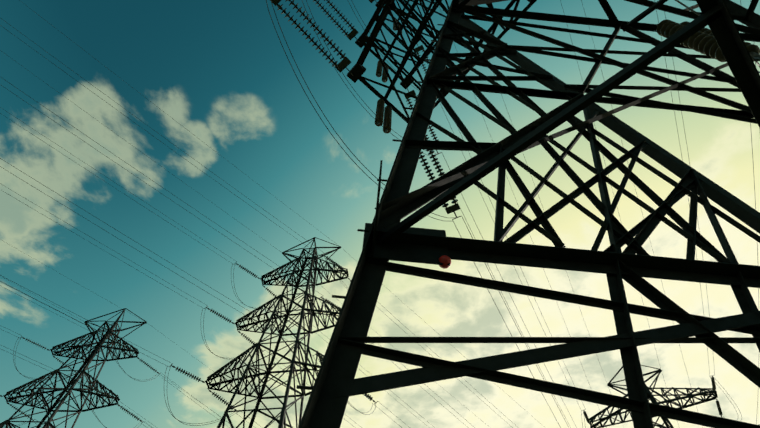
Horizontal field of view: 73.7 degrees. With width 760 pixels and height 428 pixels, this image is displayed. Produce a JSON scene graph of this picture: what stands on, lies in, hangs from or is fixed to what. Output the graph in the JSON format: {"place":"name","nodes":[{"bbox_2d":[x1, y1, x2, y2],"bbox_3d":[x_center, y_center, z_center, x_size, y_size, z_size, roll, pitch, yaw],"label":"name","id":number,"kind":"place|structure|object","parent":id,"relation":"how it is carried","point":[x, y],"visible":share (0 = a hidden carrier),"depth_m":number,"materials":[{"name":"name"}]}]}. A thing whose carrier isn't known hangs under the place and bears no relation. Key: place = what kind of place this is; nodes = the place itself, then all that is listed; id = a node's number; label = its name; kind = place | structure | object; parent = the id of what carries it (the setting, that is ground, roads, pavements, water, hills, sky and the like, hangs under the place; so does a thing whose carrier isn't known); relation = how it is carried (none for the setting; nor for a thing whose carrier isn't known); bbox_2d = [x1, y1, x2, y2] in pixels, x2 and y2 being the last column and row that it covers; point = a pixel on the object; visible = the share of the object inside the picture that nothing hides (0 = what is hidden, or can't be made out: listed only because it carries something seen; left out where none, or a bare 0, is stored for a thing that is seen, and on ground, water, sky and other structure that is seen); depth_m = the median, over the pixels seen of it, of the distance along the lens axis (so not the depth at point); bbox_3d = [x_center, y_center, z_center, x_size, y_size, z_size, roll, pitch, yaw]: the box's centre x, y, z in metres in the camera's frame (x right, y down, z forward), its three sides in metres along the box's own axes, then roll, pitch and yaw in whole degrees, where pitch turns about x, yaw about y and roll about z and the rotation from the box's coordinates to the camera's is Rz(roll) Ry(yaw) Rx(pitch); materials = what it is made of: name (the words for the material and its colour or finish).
{"place":"outdoors","nodes":[
{"label":"outdoors","id":0,"kind":"place"},
{"bbox_2d":[0,0,759,427],"label":"sky","id":1,"kind":"structure","parent":0,"point":[222,70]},
{"label":"ground","id":2,"kind":"structure","parent":0,"visible":0},
{"bbox_2d":[0,239,274,427],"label":"pylon","id":3,"kind":"object","parent":2,"relation":"on","point":[74,380],"visible":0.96,"depth_m":40.53,"materials":[{"name":"metal"}]},
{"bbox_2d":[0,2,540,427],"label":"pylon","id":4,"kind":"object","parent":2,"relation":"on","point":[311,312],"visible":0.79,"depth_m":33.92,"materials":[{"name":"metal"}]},
{"bbox_2d":[266,0,759,427],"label":"pylon","id":5,"kind":"object","parent":2,"relation":"on","point":[388,235],"visible":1,"depth_m":4.67,"materials":[{"name":"metal"}]},
{"bbox_2d":[439,255,450,268],"bbox_3d":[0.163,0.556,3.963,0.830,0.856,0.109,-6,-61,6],"label":"marker ball","id":6,"kind":"object","parent":5,"relation":"attached to","point":[445,260],"visible":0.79,"depth_m":4.10,"materials":[{"name":"red plastic"}]},
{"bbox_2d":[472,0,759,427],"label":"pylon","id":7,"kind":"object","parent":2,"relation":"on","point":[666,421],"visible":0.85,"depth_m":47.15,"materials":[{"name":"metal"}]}
]}

